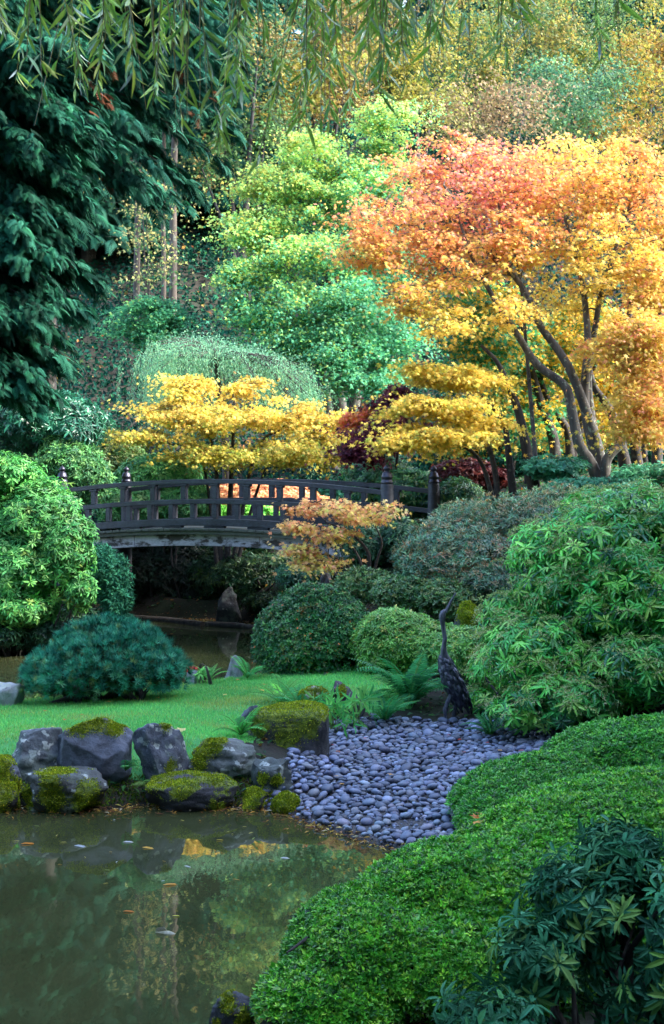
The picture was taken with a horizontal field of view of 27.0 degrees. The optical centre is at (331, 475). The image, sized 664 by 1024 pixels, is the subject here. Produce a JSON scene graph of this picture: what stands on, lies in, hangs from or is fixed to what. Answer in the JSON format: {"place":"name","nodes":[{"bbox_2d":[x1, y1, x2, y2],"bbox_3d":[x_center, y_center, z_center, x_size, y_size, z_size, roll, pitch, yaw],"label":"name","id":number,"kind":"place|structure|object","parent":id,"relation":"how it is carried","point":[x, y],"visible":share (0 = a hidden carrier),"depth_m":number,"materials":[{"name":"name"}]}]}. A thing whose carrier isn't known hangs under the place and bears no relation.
{"place":"outdoors","nodes":[
{"label":"outdoors","id":0,"kind":"place"},
{"bbox_2d":[0,754,22,794],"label":"rock","id":1,"kind":"object","parent":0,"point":[9,770],"visible":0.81,"depth_m":13.38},
{"bbox_2d":[0,618,272,700],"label":"channel water","id":2,"kind":"structure","parent":0,"point":[210,646],"depth_m":25.58,"materials":[{"name":"liquid"}]},
{"bbox_2d":[130,614,204,625],"bbox_3d":[-3.621,3.181,30.153,2.283,0.216,0.233,0,0,38],"label":"sunken log","id":3,"kind":"object","parent":2,"relation":"in","point":[173,620],"visible":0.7,"depth_m":30.02,"materials":[{"name":"brown wood"}]},
{"bbox_2d":[215,586,241,622],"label":"rock","id":4,"kind":"object","parent":2,"relation":"in","point":[228,609],"visible":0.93,"depth_m":29.92,"materials":[{"name":"stone"}]},
{"bbox_2d":[205,621,256,628],"bbox_3d":[-1.977,3.168,29.041,1.606,0.143,0.228,0,0,31],"label":"sunken log","id":5,"kind":"object","parent":2,"relation":"in","point":[229,624],"visible":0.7,"depth_m":29.16,"materials":[{"name":"brown wood"}]},
{"bbox_2d":[0,806,395,1023],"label":"pond water","id":6,"kind":"structure","parent":0,"point":[79,944],"depth_m":10.34,"materials":[{"name":"liquid"}]},
{"bbox_2d":[0,664,416,780],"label":"lawn","id":7,"kind":"structure","parent":0,"point":[196,742],"depth_m":16.51,"materials":[{"name":"plant"}]},
{"bbox_2d":[212,705,266,734],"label":"sword fern","id":8,"kind":"object","parent":7,"relation":"on","point":[239,726],"visible":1,"depth_m":14.60,"materials":[{"name":"green plant"}]},
{"bbox_2d":[230,655,263,677],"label":"sword fern","id":9,"kind":"object","parent":7,"relation":"on","point":[244,670],"visible":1,"depth_m":19.42,"materials":[{"name":"green plant"}]},
{"bbox_2d":[240,705,257,732],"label":"rock","id":10,"kind":"object","parent":7,"relation":"on","point":[246,712],"visible":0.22,"depth_m":15.30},
{"bbox_2d":[248,673,300,701],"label":"sword fern","id":11,"kind":"object","parent":7,"relation":"on","point":[289,685],"visible":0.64,"depth_m":16.94,"materials":[{"name":"green plant"}]},
{"bbox_2d":[261,680,340,702],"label":"sword fern","id":12,"kind":"object","parent":7,"relation":"on","point":[291,691],"visible":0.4,"depth_m":16.45,"materials":[{"name":"green plant"}]},
{"bbox_2d":[351,651,447,703],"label":"sword fern","id":13,"kind":"object","parent":7,"relation":"on","point":[408,684],"visible":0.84,"depth_m":17.26,"materials":[{"name":"green plant"}]},
{"bbox_2d":[0,35,663,1023],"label":"ground","id":14,"kind":"structure","parent":0,"point":[192,609],"depth_m":44.47,"materials":[{"name":"soil"}]},
{"bbox_2d":[0,779,20,812],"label":"rock","id":15,"kind":"object","parent":14,"relation":"on","point":[10,801],"visible":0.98,"depth_m":13.17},
{"bbox_2d":[0,682,24,705],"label":"rock","id":16,"kind":"object","parent":14,"relation":"on","point":[10,694],"visible":0.78,"depth_m":17.09,"materials":[{"name":"stone"}]},
{"bbox_2d":[12,727,62,781],"bbox_3d":[-2.983,2.859,13.928,0.538,0.642,0.552,0,0,42],"label":"rock","id":17,"kind":"object","parent":14,"relation":"on","point":[36,749],"visible":0.5,"depth_m":13.84,"materials":[{"name":"stone"}]},
{"bbox_2d":[0,606,97,655],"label":"dark shrub","id":18,"kind":"object","parent":14,"relation":"on","point":[41,635],"visible":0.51,"depth_m":24.56,"materials":[{"name":"green plant"}]},
{"bbox_2d":[0,449,99,655],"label":"pieris shrub","id":19,"kind":"object","parent":14,"relation":"on","point":[46,534],"visible":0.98,"depth_m":24.44,"materials":[{"name":"green plant"}]},
{"bbox_2d":[0,389,116,471],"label":"camellia","id":20,"kind":"object","parent":14,"relation":"on","point":[80,417],"visible":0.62,"depth_m":29.01,"materials":[{"name":"green plant"}]},
{"bbox_2d":[19,766,107,812],"bbox_3d":[-2.586,3.064,13.319,0.913,0.520,0.623,0,0,0],"label":"rock","id":21,"kind":"object","parent":14,"relation":"on","point":[63,789],"visible":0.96,"depth_m":13.09,"materials":[{"name":"stone"}]},
{"bbox_2d":[0,0,129,428],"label":"cedar tree","id":22,"kind":"object","parent":14,"relation":"on","point":[38,263],"visible":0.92,"depth_m":24.83,"materials":[{"name":"green plant"}]},
{"bbox_2d":[31,430,116,513],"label":"conical shrub","id":23,"kind":"object","parent":14,"relation":"on","point":[88,466],"visible":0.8,"depth_m":28.68,"materials":[{"name":"green plant"}]},
{"bbox_2d":[57,716,132,782],"bbox_3d":[-2.384,2.789,13.827,0.787,0.782,0.590,0,0,0],"label":"rock","id":24,"kind":"object","parent":14,"relation":"on","point":[103,745],"visible":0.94,"depth_m":13.64,"materials":[{"name":"stone"}]},
{"bbox_2d":[11,83,183,264],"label":"fir tree","id":25,"kind":"object","parent":14,"relation":"on","point":[102,232],"visible":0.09,"depth_m":53.05,"materials":[{"name":"green plant"}]},
{"bbox_2d":[17,610,195,703],"bbox_3d":[-2.909,2.333,17.654,2.260,1.226,1.779,0,0,-19],"label":"mugo pine","id":26,"kind":"object","parent":14,"relation":"on","point":[93,662],"visible":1,"depth_m":17.27,"materials":[{"name":"green plant"}]},
{"bbox_2d":[87,540,135,622],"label":"evergreen shrub","id":27,"kind":"object","parent":14,"relation":"on","point":[114,582],"visible":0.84,"depth_m":25.98,"materials":[{"name":"green plant"}]},
{"bbox_2d":[84,426,146,529],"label":"olive shrub","id":28,"kind":"object","parent":14,"relation":"on","point":[123,454],"visible":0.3,"depth_m":32.45,"materials":[{"name":"green plant"}]},
{"bbox_2d":[121,759,139,770],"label":"sword fern","id":29,"kind":"object","parent":14,"relation":"on","point":[128,765],"visible":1,"depth_m":13.54,"materials":[{"name":"green plant"}]},
{"bbox_2d":[0,0,263,479],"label":"cedar tree","id":30,"kind":"object","parent":14,"relation":"on","point":[132,181],"visible":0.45,"depth_m":29.86,"materials":[{"name":"green plant"}]},
{"bbox_2d":[71,293,212,453],"bbox_3d":[-5.327,-2.268,37.398,4.259,5.450,4.182,0,0,0],"label":"green maple","id":31,"kind":"object","parent":14,"relation":"on","point":[156,312],"visible":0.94,"depth_m":37.63,"materials":[{"name":"green plant"}]},
{"bbox_2d":[21,755,273,807],"bbox_3d":[-2.531,3.021,13.626,4.211,0.400,0.842,0,0,0],"label":"bank moss","id":32,"kind":"object","parent":14,"relation":"on","point":[143,794],"visible":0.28,"depth_m":13.50,"materials":[{"name":"plant"}]},
{"bbox_2d":[92,452,209,597],"bbox_3d":[-4.150,1.176,31.827,2.923,3.449,2.224,0,0,-13],"label":"rhododendron","id":33,"kind":"object","parent":14,"relation":"on","point":[138,471],"visible":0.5,"depth_m":31.23,"materials":[{"name":"green plant"}]},
{"bbox_2d":[93,517,218,603],"bbox_3d":[-4.110,1.997,32.063,3.856,2.144,2.278,0,0,-19],"label":"dark shrub","id":34,"kind":"object","parent":14,"relation":"on","point":[156,571],"visible":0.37,"depth_m":31.48,"materials":[{"name":"green plant"}]},
{"bbox_2d":[95,151,220,396],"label":"vine maple","id":35,"kind":"object","parent":14,"relation":"on","point":[145,283],"visible":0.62,"depth_m":43.95,"materials":[{"name":"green plant"}]},
{"bbox_2d":[133,722,189,781],"bbox_3d":[-1.702,2.799,13.799,0.475,0.702,0.438,0,0,25],"label":"rock","id":36,"kind":"object","parent":14,"relation":"on","point":[160,748],"visible":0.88,"depth_m":13.68,"materials":[{"name":"stone"}]},
{"bbox_2d":[133,62,191,301],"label":"fir tree","id":37,"kind":"object","parent":14,"relation":"on","point":[136,292],"depth_m":49.91,"materials":[{"name":"brown plant"}]},
{"bbox_2d":[113,0,253,348],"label":"fir tree","id":38,"kind":"object","parent":14,"relation":"on","point":[173,242],"visible":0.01,"depth_m":46.89,"materials":[{"name":"brown plant"}]},
{"bbox_2d":[145,770,239,811],"bbox_3d":[-1.356,3.108,13.392,0.935,0.465,0.592,0,0,0],"label":"rock","id":39,"kind":"object","parent":14,"relation":"on","point":[189,790],"visible":0.84,"depth_m":13.22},
{"bbox_2d":[187,670,202,684],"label":"rock","id":40,"kind":"object","parent":14,"relation":"on","point":[193,680],"visible":0.46,"depth_m":19.02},
{"bbox_2d":[161,0,236,300],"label":"fir tree","id":41,"kind":"object","parent":14,"relation":"on","point":[163,281],"visible":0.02,"depth_m":47.95,"materials":[{"name":"brown plant"}]},
{"bbox_2d":[193,663,212,684],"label":"leafy seedling","id":42,"kind":"object","parent":14,"relation":"on","point":[205,671],"visible":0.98,"depth_m":18.93,"materials":[{"name":"green plant"}]},
{"bbox_2d":[7,606,404,851],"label":"leaf litter","id":43,"kind":"object","parent":14,"relation":"on","point":[322,826],"visible":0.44,"depth_m":13.01,"materials":[{"name":"plant"}]},
{"bbox_2d":[188,736,256,778],"bbox_3d":[-1.094,2.861,13.880,0.693,0.478,0.514,0,0,0],"label":"rock","id":44,"kind":"object","parent":14,"relation":"on","point":[233,757],"visible":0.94,"depth_m":13.75,"materials":[{"name":"stone"}]},
{"bbox_2d":[149,0,299,226],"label":"tree","id":45,"kind":"object","parent":14,"relation":"on","point":[238,109],"visible":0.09,"depth_m":58.09,"materials":[{"name":"green plant"}]},
{"bbox_2d":[114,329,338,479],"bbox_3d":[-2.619,-0.872,34.197,5.332,5.814,4.201,0,0,17],"label":"weeping tree","id":46,"kind":"object","parent":14,"relation":"on","point":[199,354],"visible":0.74,"depth_m":33.82,"materials":[{"name":"green plant"}]},
{"bbox_2d":[101,370,360,595],"bbox_3d":[-2.272,0.272,31.166,7.753,5.473,4.017,0,0,0],"label":"japanese maple","id":47,"kind":"object","parent":14,"relation":"on","point":[304,448],"visible":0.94,"depth_m":31.01,"materials":[{"name":"yellow plant"}]},
{"bbox_2d":[209,989,254,1023],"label":"rock","id":48,"kind":"object","parent":14,"relation":"on","point":[230,1006],"visible":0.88,"depth_m":8.06,"materials":[{"name":"stone"}]},
{"bbox_2d":[225,655,242,677],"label":"rock","id":49,"kind":"object","parent":14,"relation":"on","point":[234,672],"visible":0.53,"depth_m":19.70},
{"bbox_2d":[142,4,326,327],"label":"bigleaf maple","id":50,"kind":"object","parent":14,"relation":"on","point":[213,174],"visible":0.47,"depth_m":49.86,"materials":[{"name":"yellow plant"}]},
{"bbox_2d":[186,546,294,612],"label":"dark shrub","id":51,"kind":"object","parent":14,"relation":"on","point":[250,574],"visible":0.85,"depth_m":30.94,"materials":[{"name":"green plant"}]},
{"bbox_2d":[57,465,439,608],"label":"arched bridge","id":52,"kind":"structure","parent":14,"relation":"on","point":[236,529],"depth_m":26.90,"materials":[{"name":"grey paint"}]},
{"bbox_2d":[221,504,279,515],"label":"fern clump","id":53,"kind":"object","parent":14,"relation":"on","point":[266,509],"visible":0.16,"depth_m":32.84,"materials":[{"name":"green plant"}]},
{"bbox_2d":[241,785,269,810],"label":"rock","id":54,"kind":"object","parent":14,"relation":"on","point":[256,797],"visible":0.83,"depth_m":13.26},
{"bbox_2d":[251,757,292,793],"bbox_3d":[-0.626,2.985,13.558,0.394,0.430,0.302,0,0,36],"label":"rock","id":55,"kind":"object","parent":14,"relation":"on","point":[272,774],"visible":0.82,"depth_m":13.49,"materials":[{"name":"stone"}]},
{"bbox_2d":[219,478,336,552],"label":"dwarf maple","id":56,"kind":"object","parent":14,"relation":"on","point":[288,491],"visible":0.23,"depth_m":33.55,"materials":[{"name":"orange plant"}]},
{"bbox_2d":[270,790,300,814],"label":"rock","id":57,"kind":"object","parent":14,"relation":"on","point":[286,802],"visible":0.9,"depth_m":13.06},
{"bbox_2d":[251,0,321,173],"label":"tree","id":58,"kind":"object","parent":14,"relation":"on","point":[284,8],"visible":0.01,"depth_m":65.15,"materials":[{"name":"green plant"}]},
{"bbox_2d":[248,699,329,756],"bbox_3d":[-0.466,2.802,14.968,0.890,0.697,0.830,0,0,0],"label":"rock","id":59,"kind":"object","parent":14,"relation":"on","point":[302,726],"visible":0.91,"depth_m":14.63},
{"bbox_2d":[250,580,375,674],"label":"clipped dome","id":60,"kind":"structure","parent":14,"relation":"on","point":[309,626],"depth_m":19.71,"materials":[{"name":"green plant"}]},
{"bbox_2d":[297,685,331,704],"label":"rock","id":61,"kind":"object","parent":14,"relation":"on","point":[309,689],"visible":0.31,"depth_m":16.53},
{"bbox_2d":[162,90,478,474],"bbox_3d":[-0.011,-5.457,37.836,8.737,11.139,7.482,0,0,0],"label":"broadleaf maple","id":62,"kind":"object","parent":14,"relation":"on","point":[262,315],"visible":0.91,"depth_m":37.34,"materials":[{"name":"green plant"}]},
{"bbox_2d":[320,570,330,600],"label":"rock","id":63,"kind":"object","parent":14,"relation":"on","point":[325,578],"visible":0.18,"depth_m":22.92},
{"bbox_2d":[237,0,421,231],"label":"bigleaf maple","id":64,"kind":"object","parent":14,"relation":"on","point":[315,98],"visible":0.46,"depth_m":55.69,"materials":[{"name":"yellow plant"}]},
{"bbox_2d":[0,0,663,179],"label":"weeping willow","id":65,"kind":"object","parent":14,"relation":"on","point":[374,24],"visible":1,"depth_m":5.41,"materials":[{"name":"green plant"}]},
{"bbox_2d":[0,24,663,553],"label":"undergrowth","id":66,"kind":"object","parent":14,"relation":"on","point":[212,256],"visible":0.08,"depth_m":49.66,"materials":[{"name":"plant"}]},
{"bbox_2d":[267,497,425,598],"bbox_3d":[0.244,1.327,22.305,2.616,1.977,1.698,0,0,0],"label":"japanese maple","id":67,"kind":"object","parent":14,"relation":"on","point":[307,560],"visible":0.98,"depth_m":22.15,"materials":[{"name":"orange plant"}]},
{"bbox_2d":[273,516,422,591],"bbox_3d":[0.245,1.510,24.552,3.109,1.681,1.347,0,0,39],"label":"dark shrub","id":68,"kind":"object","parent":14,"relation":"on","point":[289,579],"visible":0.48,"depth_m":23.94,"materials":[{"name":"green plant"}]},
{"bbox_2d":[331,680,364,717],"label":"rock","id":69,"kind":"object","parent":14,"relation":"on","point":[344,688],"visible":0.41,"depth_m":16.72,"materials":[{"name":"stone"}]},
{"bbox_2d":[297,0,398,64],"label":"tree","id":70,"kind":"object","parent":14,"relation":"on","point":[318,45],"visible":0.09,"depth_m":89.92,"materials":[{"name":"green plant"}]},
{"bbox_2d":[331,403,379,518],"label":"japanese maple","id":71,"kind":"object","parent":14,"relation":"on","point":[354,419],"visible":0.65,"depth_m":28.53,"materials":[{"name":"red plant"}]},
{"bbox_2d":[305,380,442,478],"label":"japanese maple","id":72,"kind":"object","parent":14,"relation":"on","point":[356,454],"visible":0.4,"depth_m":27.86,"materials":[{"name":"red plant"}]},
{"bbox_2d":[292,0,482,97],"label":"bigleaf maple","id":73,"kind":"object","parent":14,"relation":"on","point":[419,1],"visible":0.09,"depth_m":75.02,"materials":[{"name":"yellow plant"}]},
{"bbox_2d":[329,564,484,623],"bbox_3d":[1.024,1.970,21.354,2.889,1.154,1.306,0,0,41],"label":"azalea","id":74,"kind":"object","parent":14,"relation":"on","point":[380,586],"visible":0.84,"depth_m":20.86,"materials":[{"name":"green plant"}]},
{"bbox_2d":[337,452,484,525],"bbox_3d":[1.626,0.421,28.526,3.843,1.980,2.364,0,0,44],"label":"evergreen shrub","id":75,"kind":"object","parent":14,"relation":"on","point":[450,487],"visible":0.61,"depth_m":28.11,"materials":[{"name":"green plant"}]},
{"bbox_2d":[347,604,485,676],"bbox_3d":[1.357,2.320,19.180,2.427,1.016,1.371,0,0,38],"label":"round shrub","id":76,"kind":"object","parent":14,"relation":"on","point":[400,640],"visible":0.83,"depth_m":19.03,"materials":[{"name":"green plant"}]},
{"bbox_2d":[318,0,519,183],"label":"bigleaf maple","id":77,"kind":"object","parent":14,"relation":"on","point":[411,89],"visible":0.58,"depth_m":59.53,"materials":[{"name":"yellow plant"}]},
{"bbox_2d":[331,344,544,505],"bbox_3d":[2.063,-0.826,25.497,4.160,3.394,3.816,0,0,0],"label":"japanese maple","id":78,"kind":"object","parent":14,"relation":"on","point":[454,415],"visible":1,"depth_m":25.60,"materials":[{"name":"yellow plant"}]},
{"bbox_2d":[396,0,512,34],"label":"tree","id":79,"kind":"object","parent":14,"relation":"on","point":[421,10],"visible":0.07,"depth_m":85.78,"materials":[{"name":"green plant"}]},
{"bbox_2d":[438,592,472,723],"bbox_3d":[1.506,2.248,16.913,0.557,1.670,0.285,0,0,-42],"label":"crane statue","id":80,"kind":"object","parent":14,"relation":"on","point":[456,691],"visible":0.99,"depth_m":16.78,"materials":[{"name":"brown metal"}]},
{"bbox_2d":[249,763,663,1023],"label":"azalea mound","id":81,"kind":"object","parent":14,"relation":"on","point":[401,898],"visible":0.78,"depth_m":8.27,"materials":[{"name":"green plant"}]},
{"bbox_2d":[453,600,481,629],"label":"rock","id":82,"kind":"object","parent":14,"relation":"on","point":[465,612],"visible":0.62,"depth_m":19.41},
{"bbox_2d":[429,457,507,495],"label":"red shrub","id":83,"kind":"object","parent":14,"relation":"on","point":[470,468],"visible":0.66,"depth_m":27.92,"materials":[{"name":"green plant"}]},
{"bbox_2d":[279,120,663,487],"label":"japanese maple","id":84,"kind":"object","parent":14,"relation":"on","point":[501,251],"visible":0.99,"depth_m":26.71,"materials":[{"name":"orange plant"}]},
{"bbox_2d":[389,480,589,607],"bbox_3d":[2.684,1.125,22.448,3.650,2.102,3.878,0,0,0],"label":"azalea","id":85,"kind":"object","parent":14,"relation":"on","point":[445,534],"visible":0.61,"depth_m":21.57,"materials":[{"name":"green plant"}]},
{"bbox_2d":[393,57,625,269],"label":"bigleaf maple","id":86,"kind":"object","parent":14,"relation":"on","point":[473,119],"visible":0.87,"depth_m":49.75,"materials":[{"name":"brown plant"}]},
{"bbox_2d":[419,0,620,126],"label":"bigleaf maple","id":87,"kind":"object","parent":14,"relation":"on","point":[554,31],"visible":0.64,"depth_m":65.57,"materials":[{"name":"yellow plant"}]},
{"bbox_2d":[397,268,646,485],"bbox_3d":[4.560,-2.002,30.050,7.144,4.713,4.825,0,0,-19],"label":"japanese maple","id":88,"kind":"object","parent":14,"relation":"on","point":[470,352],"visible":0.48,"depth_m":29.33,"materials":[{"name":"yellow plant"}]},
{"bbox_2d":[408,353,663,472],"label":"japanese maple","id":89,"kind":"object","parent":14,"relation":"on","point":[645,458],"visible":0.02,"depth_m":34.72,"materials":[{"name":"plant"}]},
{"bbox_2d":[425,811,663,1023],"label":"rhododendron","id":90,"kind":"object","parent":14,"relation":"on","point":[595,927],"visible":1,"depth_m":6.22,"materials":[{"name":"green plant"}]},
{"bbox_2d":[437,0,662,74],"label":"bigleaf maple","id":91,"kind":"object","parent":14,"relation":"on","point":[574,8],"visible":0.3,"depth_m":78.68,"materials":[{"name":"yellow plant"}]},
{"bbox_2d":[443,711,663,829],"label":"azalea mound","id":92,"kind":"object","parent":14,"relation":"on","point":[630,740],"visible":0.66,"depth_m":12.37,"materials":[{"name":"green plant"}]},
{"bbox_2d":[456,26,662,221],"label":"green tree","id":93,"kind":"object","parent":14,"relation":"on","point":[544,70],"visible":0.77,"depth_m":54.11,"materials":[{"name":"green plant"}]},
{"bbox_2d":[511,0,609,54],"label":"tree","id":94,"kind":"object","parent":14,"relation":"on","point":[590,14],"visible":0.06,"depth_m":87.90,"materials":[{"name":"yellow plant"}]},
{"bbox_2d":[459,475,663,735],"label":"pieris shrub","id":95,"kind":"object","parent":14,"relation":"on","point":[588,658],"visible":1,"depth_m":15.74,"materials":[{"name":"green plant"}]},
{"bbox_2d":[517,0,660,108],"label":"bigleaf maple","id":96,"kind":"object","parent":14,"relation":"on","point":[582,53],"visible":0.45,"depth_m":68.73,"materials":[{"name":"yellow plant"}]},
{"bbox_2d":[518,452,663,493],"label":"evergreen shrub","id":97,"kind":"object","parent":14,"relation":"on","point":[546,469],"visible":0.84,"depth_m":25.83,"materials":[{"name":"green plant"}]},
{"bbox_2d":[551,165,663,469],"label":"japanese maple","id":98,"kind":"object","parent":14,"relation":"on","point":[631,340],"visible":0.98,"depth_m":25.38,"materials":[{"name":"orange plant"}]},
{"bbox_2d":[563,0,663,195],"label":"bigleaf maple","id":99,"kind":"object","parent":14,"relation":"on","point":[658,47],"visible":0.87,"depth_m":57.66,"materials":[{"name":"yellow plant"}]},
{"bbox_2d":[23,462,663,1023],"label":"ground cover","id":100,"kind":"object","parent":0,"point":[523,490],"visible":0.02,"depth_m":20.61,"materials":[{"name":"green plant"}]},
{"bbox_2d":[264,717,560,848],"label":"beach","id":101,"kind":"structure","parent":0,"point":[395,845],"depth_m":12.97,"materials":[{"name":"stone"}]},
{"bbox_2d":[304,688,363,737],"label":"dwarf bamboo","id":102,"kind":"object","parent":101,"relation":"on","point":[330,701],"visible":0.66,"depth_m":16.04,"materials":[{"name":"green plant"}]},
{"bbox_2d":[334,684,383,729],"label":"dwarf bamboo","id":103,"kind":"object","parent":101,"relation":"on","point":[354,700],"visible":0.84,"depth_m":16.17,"materials":[{"name":"green plant"}]},
{"bbox_2d":[357,689,420,720],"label":"sword fern","id":104,"kind":"object","parent":101,"relation":"on","point":[387,712],"visible":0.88,"depth_m":16.56,"materials":[{"name":"green plant"}]},
{"bbox_2d":[263,713,571,820],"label":"pebbles","id":105,"kind":"object","parent":101,"relation":"on","point":[432,737],"visible":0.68,"depth_m":14.46,"materials":[{"name":"grey stone"}]},
{"bbox_2d":[441,822,454,829],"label":"beach pebble","id":106,"kind":"object","parent":101,"relation":"on","point":[446,825],"visible":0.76,"depth_m":12.16,"materials":[{"name":"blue stone"}]},
{"bbox_2d":[461,713,509,734],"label":"sword fern","id":107,"kind":"object","parent":101,"relation":"on","point":[489,729],"visible":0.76,"depth_m":15.89,"materials":[{"name":"green plant"}]},
{"bbox_2d":[592,0,663,61],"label":"tree","id":108,"kind":"object","parent":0,"point":[641,16],"visible":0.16,"depth_m":85.92,"materials":[{"name":"yellow plant"}]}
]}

